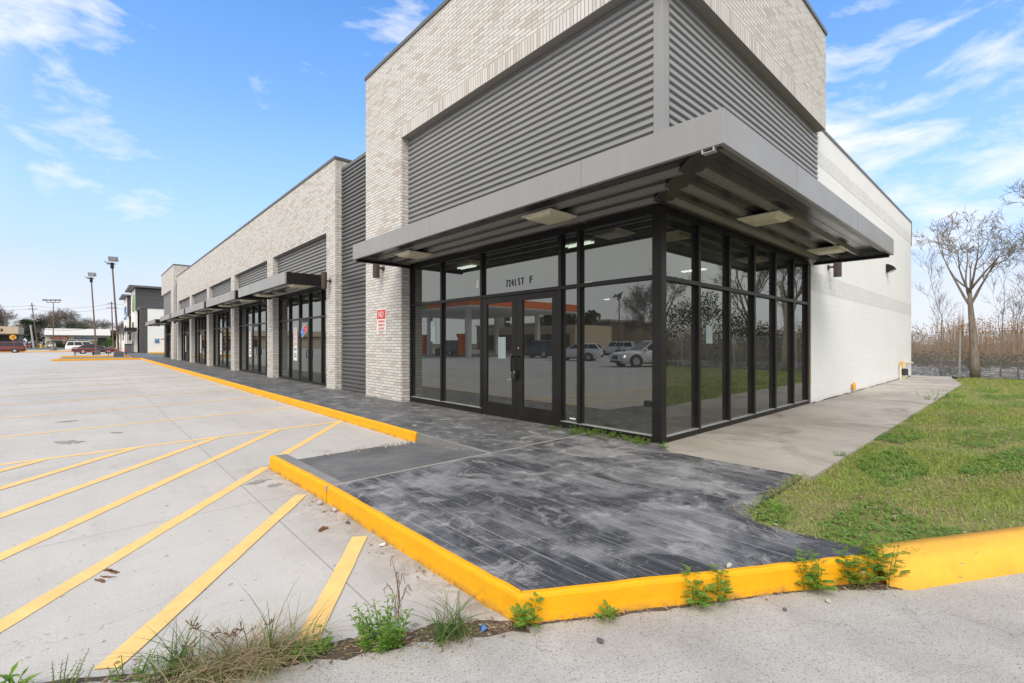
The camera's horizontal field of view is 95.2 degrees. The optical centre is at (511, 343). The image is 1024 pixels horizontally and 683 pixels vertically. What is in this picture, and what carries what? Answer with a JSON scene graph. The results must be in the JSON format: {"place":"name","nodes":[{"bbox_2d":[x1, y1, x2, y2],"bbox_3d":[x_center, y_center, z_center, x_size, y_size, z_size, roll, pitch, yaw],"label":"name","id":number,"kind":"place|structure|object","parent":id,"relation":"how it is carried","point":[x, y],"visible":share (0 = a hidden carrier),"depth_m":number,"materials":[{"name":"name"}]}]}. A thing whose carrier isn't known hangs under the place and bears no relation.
{"place":"outdoors","nodes":[
{"label":"outdoors","id":0,"kind":"place"},
{"bbox_2d":[27,349,64,349],"bbox_3d":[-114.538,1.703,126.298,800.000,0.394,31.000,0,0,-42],"label":"road","id":1,"kind":"structure","parent":0,"point":[44,349],"depth_m":117.35,"materials":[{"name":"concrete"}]},
{"bbox_2d":[0,326,27,341],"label":"tan store","id":2,"kind":"structure","parent":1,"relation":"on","point":[8,331],"depth_m":126.16,"materials":[{"name":"paint"}]},
{"bbox_2d":[108,301,116,347],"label":"utility pole","id":3,"kind":"object","parent":1,"relation":"on","point":[112,325],"visible":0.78,"depth_m":130.15,"materials":[{"name":"brown wood"}]},
{"bbox_2d":[124,353,586,451],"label":"sidewalk","id":4,"kind":"structure","parent":0,"point":[490,433],"depth_m":9.04,"materials":[{"name":"concrete"}]},
{"bbox_2d":[124,344,132,352],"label":"trash bin","id":5,"kind":"object","parent":4,"relation":"on","point":[129,346],"visible":0.77,"depth_m":65.56,"materials":[{"name":"grey metal"}]},
{"bbox_2d":[566,425,597,434],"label":"weed","id":6,"kind":"object","parent":4,"relation":"on","point":[579,431],"visible":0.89,"depth_m":7.02,"materials":[{"name":"green plant"}]},
{"bbox_2d":[587,431,651,443],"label":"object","id":7,"kind":"structure","parent":4,"relation":"on","point":[621,438],"depth_m":6.70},
{"bbox_2d":[589,428,621,437],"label":"weed","id":8,"kind":"object","parent":7,"relation":"on","point":[613,433],"visible":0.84,"depth_m":6.77,"materials":[{"name":"green plant"}]},
{"bbox_2d":[298,442,485,481],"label":"ramp","id":9,"kind":"structure","parent":0,"point":[347,466],"depth_m":5.70,"materials":[{"name":"concrete"}]},
{"bbox_2d":[0,350,893,682],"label":"parking lot","id":10,"kind":"structure","parent":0,"point":[272,564],"depth_m":3.87,"materials":[{"name":"concrete"}]},
{"bbox_2d":[0,342,26,352],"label":"parked car","id":11,"kind":"object","parent":10,"relation":"on","point":[14,347],"visible":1,"depth_m":75.25,"materials":[{"name":"red paint"}]},
{"bbox_2d":[22,351,70,351],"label":"kerb","id":12,"kind":"structure","parent":10,"relation":"on","point":[46,351],"depth_m":82.29,"materials":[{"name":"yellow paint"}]},
{"bbox_2d":[42,299,61,350],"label":"lamp post","id":13,"kind":"object","parent":10,"relation":"on","point":[53,348],"visible":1,"depth_m":99.95,"materials":[{"name":"grey metal"}]},
{"bbox_2d":[65,341,103,349],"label":"parked car","id":14,"kind":"object","parent":10,"relation":"on","point":[69,345],"visible":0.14,"depth_m":87.59,"materials":[{"name":"white paint"}]},
{"bbox_2d":[84,272,100,354],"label":"lamp post","id":15,"kind":"object","parent":10,"relation":"on","point":[93,274],"visible":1,"depth_m":62.56,"materials":[{"name":"brown metal"}]},
{"bbox_2d":[72,344,116,353],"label":"parked car","id":16,"kind":"object","parent":10,"relation":"on","point":[87,347],"visible":0.7,"depth_m":68.31,"materials":[{"name":"red paint"}]},
{"bbox_2d":[61,355,129,357],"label":"kerb","id":17,"kind":"structure","parent":10,"relation":"on","point":[95,356],"depth_m":50.95,"materials":[{"name":"yellow paint"}]},
{"bbox_2d":[51,358,140,360],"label":"kerb","id":18,"kind":"structure","parent":10,"relation":"on","point":[96,359],"depth_m":41.67,"materials":[{"name":"yellow paint"}]},
{"bbox_2d":[59,356,134,358],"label":"island","id":19,"kind":"structure","parent":10,"relation":"on","point":[91,357],"depth_m":49.09,"materials":[{"name":"concrete"}]},
{"bbox_2d":[104,256,123,356],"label":"lamp post","id":20,"kind":"object","parent":19,"relation":"on","point":[118,353],"visible":0.98,"depth_m":51.39,"materials":[{"name":"brown metal"}]},
{"bbox_2d":[94,568,119,582],"bbox_3d":[-2.628,1.496,3.021,0.208,0.001,0.129,0,0,24],"label":"rust stain","id":21,"kind":"object","parent":10,"relation":"on","point":[110,571],"visible":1,"depth_m":3.02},
{"bbox_2d":[54,420,282,486],"bbox_3d":[-5.712,1.496,6.767,7.455,0.001,0.874,0,0,35],"label":"damp stain","id":22,"kind":"object","parent":10,"relation":"on","point":[255,482],"visible":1,"depth_m":7.00,"materials":[{"name":"concrete"}]},
{"bbox_2d":[0,360,366,668],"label":"painted markings","id":23,"kind":"object","parent":10,"relation":"on","point":[335,584],"visible":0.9,"depth_m":3.44,"materials":[{"name":"yellow paint"}]},
{"bbox_2d":[141,358,417,441],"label":"kerb","id":24,"kind":"structure","parent":10,"relation":"on","point":[394,431],"depth_m":9.82,"materials":[{"name":"yellow paint"}]},
{"bbox_2d":[44,620,529,682],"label":"dirt","id":25,"kind":"structure","parent":10,"relation":"on","point":[336,654],"depth_m":2.30,"materials":[{"name":"soil"}]},
{"bbox_2d":[0,661,39,682],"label":"leafy weed","id":26,"kind":"object","parent":25,"relation":"on","point":[8,678],"visible":0.96,"depth_m":2.02,"materials":[{"name":"green plant"}]},
{"bbox_2d":[17,650,93,682],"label":"purple weed","id":27,"kind":"object","parent":25,"relation":"on","point":[74,679],"visible":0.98,"depth_m":2.04,"materials":[{"name":"green plant"}]},
{"bbox_2d":[106,649,154,682],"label":"leafy weed","id":28,"kind":"object","parent":25,"relation":"on","point":[140,671],"visible":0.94,"depth_m":2.11,"materials":[{"name":"green plant"}]},
{"bbox_2d":[130,647,188,682],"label":"leafy weed","id":29,"kind":"object","parent":25,"relation":"on","point":[138,672],"visible":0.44,"depth_m":2.11,"materials":[{"name":"green plant"}]},
{"bbox_2d":[91,609,246,682],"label":"sedge clump","id":30,"kind":"object","parent":25,"relation":"on","point":[181,654],"visible":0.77,"depth_m":2.13,"materials":[{"name":"green plant"}]},
{"bbox_2d":[81,594,364,682],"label":"dry grass clump","id":31,"kind":"object","parent":25,"relation":"on","point":[224,675],"visible":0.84,"depth_m":2.12,"materials":[{"name":"plant"}]},
{"bbox_2d":[180,617,274,682],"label":"dry seed stalks","id":32,"kind":"object","parent":31,"relation":"on","point":[233,632],"visible":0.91,"depth_m":2.09,"materials":[{"name":"plant"}]},
{"bbox_2d":[158,605,373,682],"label":"dry grass clump","id":33,"kind":"object","parent":25,"relation":"on","point":[272,662],"visible":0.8,"depth_m":2.17,"materials":[{"name":"plant"}]},
{"bbox_2d":[239,576,299,657],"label":"tall grass","id":34,"kind":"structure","parent":25,"relation":"on","point":[270,637],"depth_m":2.24,"materials":[{"name":"plant"}]},
{"bbox_2d":[288,624,334,661],"bbox_3d":[-0.958,1.449,2.245,0.192,0.104,0.203,0,0,3],"label":"feathery weed","id":35,"kind":"object","parent":25,"relation":"on","point":[327,645],"visible":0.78,"depth_m":2.25,"materials":[{"name":"green plant"}]},
{"bbox_2d":[348,594,412,654],"bbox_3d":[-0.647,1.402,2.338,0.319,0.197,0.340,0,0,-42],"label":"leafy weed","id":36,"kind":"object","parent":25,"relation":"on","point":[392,639],"visible":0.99,"depth_m":2.30,"materials":[{"name":"green plant"}]},
{"bbox_2d":[383,556,411,625],"bbox_3d":[-0.583,1.301,2.382,0.133,0.399,0.139,0,0,-42],"label":"dead stem","id":37,"kind":"object","parent":25,"relation":"on","point":[399,600],"visible":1,"depth_m":2.38,"materials":[{"name":"plant"}]},
{"bbox_2d":[382,580,508,653],"bbox_3d":[-0.299,1.383,2.402,0.678,0.234,0.689,0,0,-42],"label":"grass tuft","id":38,"kind":"object","parent":25,"relation":"on","point":[450,629],"visible":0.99,"depth_m":2.38,"materials":[{"name":"plant"}]},
{"bbox_2d":[430,604,495,663],"bbox_3d":[-0.286,1.460,2.376,0.360,0.081,0.392,0,0,-26],"label":"dry grass clump","id":39,"kind":"object","parent":25,"relation":"on","point":[456,634],"visible":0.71,"depth_m":2.35,"materials":[{"name":"plant"}]},
{"bbox_2d":[509,591,544,629],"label":"ragged weed","id":40,"kind":"object","parent":25,"relation":"on","point":[523,612],"visible":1,"depth_m":2.44,"materials":[{"name":"green plant"}]},
{"bbox_2d":[269,455,331,501],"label":"kerb","id":41,"kind":"structure","parent":10,"relation":"on","point":[312,484],"depth_m":4.91,"materials":[{"name":"yellow paint"}]},
{"bbox_2d":[275,454,342,484],"bbox_3d":[-2.249,1.474,5.081,0.145,0.252,1.644,0,0,-44],"label":"ledge","id":42,"kind":"object","parent":10,"relation":"on","point":[309,469],"visible":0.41,"depth_m":5.04,"materials":[{"name":"concrete"}]},
{"bbox_2d":[417,433,490,452],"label":"bare kerb","id":43,"kind":"structure","parent":10,"relation":"on","point":[424,438],"depth_m":6.56,"materials":[{"name":"concrete"}]},
{"bbox_2d":[72,437,992,681],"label":"gravel debris","id":44,"kind":"object","parent":10,"relation":"on","point":[403,443],"visible":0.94,"depth_m":5.52,"materials":[{"name":"stone"}]},
{"bbox_2d":[102,415,1023,682],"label":"leaf litter","id":45,"kind":"object","parent":10,"relation":"on","point":[415,642],"visible":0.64,"depth_m":2.47,"materials":[{"name":"plant"}]},
{"bbox_2d":[326,485,881,623],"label":"kerb","id":46,"kind":"structure","parent":10,"relation":"on","point":[564,602],"depth_m":2.75,"materials":[{"name":"yellow paint"}]},
{"bbox_2d":[0,0,1023,343],"label":"sky","id":47,"kind":"structure","parent":0,"point":[145,134],"materials":[{"name":"blue"}]},
{"bbox_2d":[26,344,1015,378],"bbox_3d":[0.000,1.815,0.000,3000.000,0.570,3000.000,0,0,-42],"label":"ground","id":48,"kind":"structure","parent":0,"point":[43,346],"depth_m":143.07,"materials":[{"name":"concrete"}]},
{"bbox_2d":[0,305,21,325],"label":"bare tree","id":49,"kind":"object","parent":48,"relation":"on","point":[2,322],"visible":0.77,"depth_m":169.40,"materials":[{"name":"plant"}]},
{"bbox_2d":[11,317,34,342],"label":"bare tree","id":50,"kind":"object","parent":48,"relation":"on","point":[22,325],"visible":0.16,"depth_m":196.65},
{"bbox_2d":[19,318,47,340],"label":"evergreen tree","id":51,"kind":"object","parent":48,"relation":"on","point":[24,322],"visible":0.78,"depth_m":182.77,"materials":[{"name":"green plant"}]},
{"bbox_2d":[30,303,38,347],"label":"utility pole","id":52,"kind":"object","parent":48,"relation":"on","point":[33,316],"visible":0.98,"depth_m":149.92,"materials":[{"name":"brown wood"}]},
{"bbox_2d":[34,313,64,333],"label":"bare tree","id":53,"kind":"object","parent":48,"relation":"on","point":[61,323],"visible":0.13,"depth_m":197.40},
{"bbox_2d":[36,308,80,331],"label":"bare tree","id":54,"kind":"object","parent":48,"relation":"on","point":[69,315],"visible":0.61,"depth_m":187.19,"materials":[{"name":"plant"}]},
{"bbox_2d":[23,333,123,346],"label":"treeline","id":55,"kind":"object","parent":48,"relation":"on","point":[42,341],"visible":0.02,"depth_m":208.03,"materials":[{"name":"green plant"}]},
{"bbox_2d":[61,321,88,328],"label":"evergreen tree","id":56,"kind":"object","parent":48,"relation":"on","point":[72,326],"visible":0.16,"depth_m":183.65,"materials":[{"name":"green plant"}]},
{"bbox_2d":[44,328,110,347],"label":"pale roofed store","id":57,"kind":"structure","parent":48,"relation":"on","point":[102,335],"depth_m":170.91,"materials":[{"name":"metal"}]},
{"bbox_2d":[97,338,107,344],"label":"dark doorway","id":58,"kind":"structure","parent":57,"relation":"in","point":[99,340],"depth_m":174.82,"materials":[{"name":"black metal"}]},
{"bbox_2d":[62,317,92,327],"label":"bare tree","id":59,"kind":"object","parent":48,"relation":"on","point":[79,323],"visible":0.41,"depth_m":205.65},
{"bbox_2d":[78,319,111,329],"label":"bare tree","id":60,"kind":"object","parent":48,"relation":"on","point":[91,326],"visible":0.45,"depth_m":195.16,"materials":[{"name":"plant"}]},
{"bbox_2d":[100,338,115,346],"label":"loose shrub","id":61,"kind":"object","parent":48,"relation":"on","point":[108,342],"visible":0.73,"depth_m":143.79,"materials":[{"name":"green plant"}]},
{"bbox_2d":[122,340,132,351],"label":"ice freezer","id":62,"kind":"object","parent":48,"relation":"on","point":[129,341],"visible":0.56,"depth_m":76.51,"materials":[{"name":"white paint"}]},
{"bbox_2d":[116,285,163,352],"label":"corner store","id":63,"kind":"structure","parent":48,"relation":"on","point":[148,303],"depth_m":73.74,"materials":[{"name":"paint"}]},
{"bbox_2d":[145,0,911,443],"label":"strip mall","id":64,"kind":"structure","parent":48,"relation":"on","point":[615,208],"depth_m":8.55,"materials":[{"name":"brick"}]},
{"bbox_2d":[186,332,187,360],"bbox_3d":[-25.187,0.265,36.254,0.109,2.240,0.977,0,0,-42],"label":"door","id":65,"kind":"structure","parent":64,"relation":"in","point":[187,332],"depth_m":36.36,"materials":[{"name":"glass"}]},
{"bbox_2d":[202,331,203,363],"bbox_3d":[-20.735,0.265,31.346,0.109,2.240,0.986,0,0,-42],"label":"door","id":66,"kind":"structure","parent":64,"relation":"in","point":[202,331],"depth_m":31.39,"materials":[{"name":"glass"}]},
{"bbox_2d":[222,328,225,367],"bbox_3d":[-16.291,0.265,26.445,0.109,2.240,0.991,0,0,-42],"label":"door","id":67,"kind":"structure","parent":64,"relation":"in","point":[224,329],"depth_m":26.50,"materials":[{"name":"glass"}]},
{"bbox_2d":[249,331,250,356],"bbox_3d":[-12.546,0.020,22.398,0.006,1.240,0.440,0,0,-42],"label":"lease notice","id":68,"kind":"object","parent":64,"relation":"attached to","point":[249,343],"visible":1,"depth_m":22.41,"materials":[{"name":"white paper"}]},
{"bbox_2d":[253,325,257,373],"bbox_3d":[-11.834,0.265,21.531,0.109,2.240,0.986,0,0,-42],"label":"door","id":69,"kind":"structure","parent":64,"relation":"in","point":[255,327],"depth_m":21.60,"materials":[{"name":"glass"}]},
{"bbox_2d":[293,327,296,360],"bbox_3d":[-8.116,0.020,17.513,0.006,1.240,0.440,0,0,-42],"label":"lease notice","id":70,"kind":"object","parent":64,"relation":"attached to","point":[295,344],"visible":1,"depth_m":17.50,"materials":[{"name":"white paper"}]},
{"bbox_2d":[300,319,308,382],"bbox_3d":[-7.426,0.265,16.670,0.109,2.240,0.957,0,0,-42],"label":"door","id":71,"kind":"structure","parent":64,"relation":"in","point":[304,341],"depth_m":16.70,"materials":[{"name":"glass"}]},
{"bbox_2d":[321,272,330,288],"bbox_3d":[-5.633,-1.903,14.156,0.285,0.505,0.170,0,0,-42],"label":"wall sconce","id":72,"kind":"object","parent":64,"relation":"attached to","point":[324,280],"depth_m":14.05,"materials":[{"name":"brown metal"}]},
{"bbox_2d":[373,264,384,277],"bbox_3d":[-3.315,-1.877,11.601,0.285,0.505,0.170,0,0,-42],"label":"wall sconce","id":73,"kind":"object","parent":64,"relation":"attached to","point":[376,270],"depth_m":11.49,"materials":[{"name":"brown metal"}]},
{"bbox_2d":[377,309,385,334],"bbox_3d":[-3.294,-0.540,11.775,0.015,0.650,0.480,0,0,-42],"label":"no trespassing sign","id":74,"kind":"object","parent":64,"relation":"attached to","point":[381,321],"visible":1,"depth_m":11.76,"materials":[{"name":"metal"}]},
{"bbox_2d":[431,321,435,341],"bbox_3d":[-1.776,-0.265,10.526,0.003,0.470,0.200,0,0,-42],"label":"paper notice","id":75,"kind":"object","parent":64,"relation":"attached to","point":[433,335],"visible":1,"depth_m":10.51,"materials":[{"name":"paper"}]},
{"bbox_2d":[482,295,515,418],"bbox_3d":[-0.263,0.252,8.772,0.109,2.247,0.975,0,0,-42],"label":"door","id":76,"kind":"structure","parent":64,"relation":"in","point":[498,313],"depth_m":8.81,"materials":[{"name":"glass"}]},
{"bbox_2d":[498,337,505,358],"bbox_3d":[-0.189,0.080,8.732,0.003,0.400,0.210,0,0,-42],"label":"paper notice","id":77,"kind":"object","parent":64,"relation":"attached to","point":[502,347],"visible":1,"depth_m":8.72,"materials":[{"name":"paper"}]},
{"bbox_2d":[516,290,557,425],"bbox_3d":[0.409,0.252,8.030,0.109,2.247,1.015,0,0,-42],"label":"door","id":78,"kind":"structure","parent":64,"relation":"in","point":[536,313],"depth_m":8.05,"materials":[{"name":"glass"}]},
{"bbox_2d":[706,325,711,343],"bbox_3d":[3.094,-0.140,7.336,0.220,0.280,0.003,0,0,-42],"label":"paper notice","id":79,"kind":"object","parent":64,"relation":"attached to","point":[708,334],"visible":1,"depth_m":7.32,"materials":[{"name":"paper"}]},
{"bbox_2d":[827,263,841,276],"bbox_3d":[7.818,-1.863,11.326,0.170,0.505,0.285,0,0,-42],"label":"wall sconce","id":80,"kind":"object","parent":64,"relation":"attached to","point":[837,269],"depth_m":11.23,"materials":[{"name":"brown metal"}]},
{"bbox_2d":[886,264,895,272],"bbox_3d":[13.057,-2.594,16.103,0.280,0.289,0.247,0,0,-42],"label":"wall pack light","id":81,"kind":"object","parent":64,"relation":"attached to","point":[890,268],"visible":1,"depth_m":16.03,"materials":[{"name":"brown metal"}]},
{"bbox_2d":[900,361,913,379],"bbox_3d":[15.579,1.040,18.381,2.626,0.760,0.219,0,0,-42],"label":"water meter pipe","id":82,"kind":"object","parent":64,"relation":"attached to","point":[903,371],"visible":0.93,"depth_m":17.77,"materials":[{"name":"metal"}]},
{"bbox_2d":[911,238,962,375],"bbox_3d":[18.562,-1.730,20.703,1.107,6.262,2.234,0,0,-1],"label":"sapling","id":83,"kind":"object","parent":48,"relation":"on","point":[938,308],"visible":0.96,"depth_m":20.41,"materials":[{"name":"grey plant"}]},
{"bbox_2d":[911,305,1023,365],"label":"reed thicket","id":84,"kind":"object","parent":48,"relation":"on","point":[955,331],"visible":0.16,"depth_m":28.96,"materials":[{"name":"plant"}]},
{"bbox_2d":[911,330,1023,378],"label":"chain link fence","id":85,"kind":"object","parent":48,"relation":"on","point":[960,366],"visible":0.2,"depth_m":19.37,"materials":[{"name":"metal"}]},
{"bbox_2d":[911,348,1023,376],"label":"scrub","id":86,"kind":"object","parent":48,"relation":"on","point":[957,357],"visible":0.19,"depth_m":21.03,"materials":[{"name":"brown plant"}]},
{"bbox_2d":[911,326,1023,350],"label":"wood","id":87,"kind":"object","parent":48,"relation":"on","point":[982,332],"depth_m":35.46,"materials":[{"name":"brown plant"}]},
{"bbox_2d":[912,209,1023,377],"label":"bare tree","id":88,"kind":"object","parent":48,"relation":"on","point":[974,355],"visible":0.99,"depth_m":18.84,"materials":[{"name":"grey plant"}]},
{"bbox_2d":[975,230,1023,376],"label":"sapling","id":89,"kind":"object","parent":48,"relation":"on","point":[998,317],"visible":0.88,"depth_m":19.17,"materials":[{"name":"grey plant"}]},
{"bbox_2d":[1003,241,1023,377],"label":"sapling","id":90,"kind":"object","parent":48,"relation":"on","point":[1021,306],"visible":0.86,"depth_m":19.17,"materials":[{"name":"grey plant"}]},
{"bbox_2d":[82,573,1023,682],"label":"driveway apron","id":91,"kind":"object","parent":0,"point":[925,631],"visible":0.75,"depth_m":2.30,"materials":[{"name":"concrete"}]},
{"bbox_2d":[593,599,619,622],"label":"ragged weed","id":92,"kind":"object","parent":91,"relation":"on","point":[612,612],"visible":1,"depth_m":2.50,"materials":[{"name":"green plant"}]},
{"bbox_2d":[680,563,715,608],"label":"ragged weed","id":93,"kind":"object","parent":91,"relation":"on","point":[702,600],"visible":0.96,"depth_m":2.64,"materials":[{"name":"green plant"}]},
{"bbox_2d":[525,583,901,626],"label":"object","id":94,"kind":"structure","parent":91,"relation":"on","point":[841,587],"depth_m":2.67,"materials":[{"name":"concrete"}]},
{"bbox_2d":[833,540,889,589],"bbox_3d":[2.135,1.366,2.873,0.288,0.259,0.280,0,0,-42],"label":"ragged weed","id":95,"kind":"object","parent":94,"relation":"on","point":[854,579],"visible":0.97,"depth_m":2.87,"materials":[{"name":"green plant"}]},
{"bbox_2d":[854,533,910,586],"bbox_3d":[2.320,1.353,2.938,0.247,0.286,0.285,0,0,-28],"label":"ragged weed","id":96,"kind":"object","parent":94,"relation":"on","point":[888,554],"visible":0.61,"depth_m":2.91,"materials":[{"name":"green plant"}]},
{"bbox_2d":[704,563,733,607],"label":"ragged weed","id":97,"kind":"object","parent":91,"relation":"on","point":[727,588],"visible":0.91,"depth_m":2.67,"materials":[{"name":"green plant"}]},
{"bbox_2d":[792,548,837,594],"bbox_3d":[1.820,1.368,2.825,0.234,0.255,0.245,0,0,19],"label":"ragged weed","id":98,"kind":"object","parent":91,"relation":"on","point":[811,577],"visible":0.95,"depth_m":2.79,"materials":[{"name":"green plant"}]},
{"bbox_2d":[869,526,1023,589],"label":"kerb","id":99,"kind":"structure","parent":91,"relation":"on","point":[995,549],"depth_m":3.02,"materials":[{"name":"paint"}]},
{"bbox_2d":[333,432,870,590],"bbox_3d":[1.059,1.475,4.403,4.075,0.250,3.780,0,0,-42],"label":"paved pad","id":100,"kind":"object","parent":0,"point":[636,515],"visible":0.6,"depth_m":3.76,"materials":[{"name":"grey concrete"}]},
{"bbox_2d":[325,433,586,491],"bbox_3d":[-0.289,1.373,5.737,3.960,0.054,0.017,0,0,-42],"label":"control joint","id":101,"kind":"object","parent":100,"relation":"on","point":[326,488],"visible":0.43,"depth_m":5.20,"materials":[{"name":"concrete"}]},
{"bbox_2d":[632,437,650,443],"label":"weed","id":102,"kind":"object","parent":100,"relation":"on","point":[640,441],"visible":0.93,"depth_m":6.29,"materials":[{"name":"green plant"}]},
{"bbox_2d":[665,375,961,479],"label":"side path","id":103,"kind":"structure","parent":0,"point":[807,439],"depth_m":7.28,"materials":[{"name":"concrete"}]},
{"bbox_2d":[738,376,1023,553],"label":"lawn grass","id":104,"kind":"structure","parent":0,"point":[1007,417],"depth_m":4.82,"materials":[{"name":"plant"}]},
{"bbox_2d":[753,387,1023,546],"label":"clover","id":105,"kind":"object","parent":104,"relation":"on","point":[919,464],"visible":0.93,"depth_m":4.91,"materials":[{"name":"green plant"}]},
{"bbox_2d":[971,178,1023,261],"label":"bare tree","id":106,"kind":"object","parent":104,"relation":"on","point":[1002,218],"visible":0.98,"depth_m":17.08,"materials":[{"name":"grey plant"}]},
{"bbox_2d":[927,375,1023,379],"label":"trackside soil","id":107,"kind":"structure","parent":0,"point":[968,377],"depth_m":20.35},
{"bbox_2d":[911,364,1023,378],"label":"ballast","id":108,"kind":"structure","parent":107,"relation":"on","point":[967,372],"depth_m":21.55,"materials":[{"name":"gravel"}]},
{"bbox_2d":[911,360,1023,369],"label":"railway track","id":109,"kind":"structure","parent":108,"relation":"on","point":[921,364],"depth_m":23.57,"materials":[{"name":"metal"}]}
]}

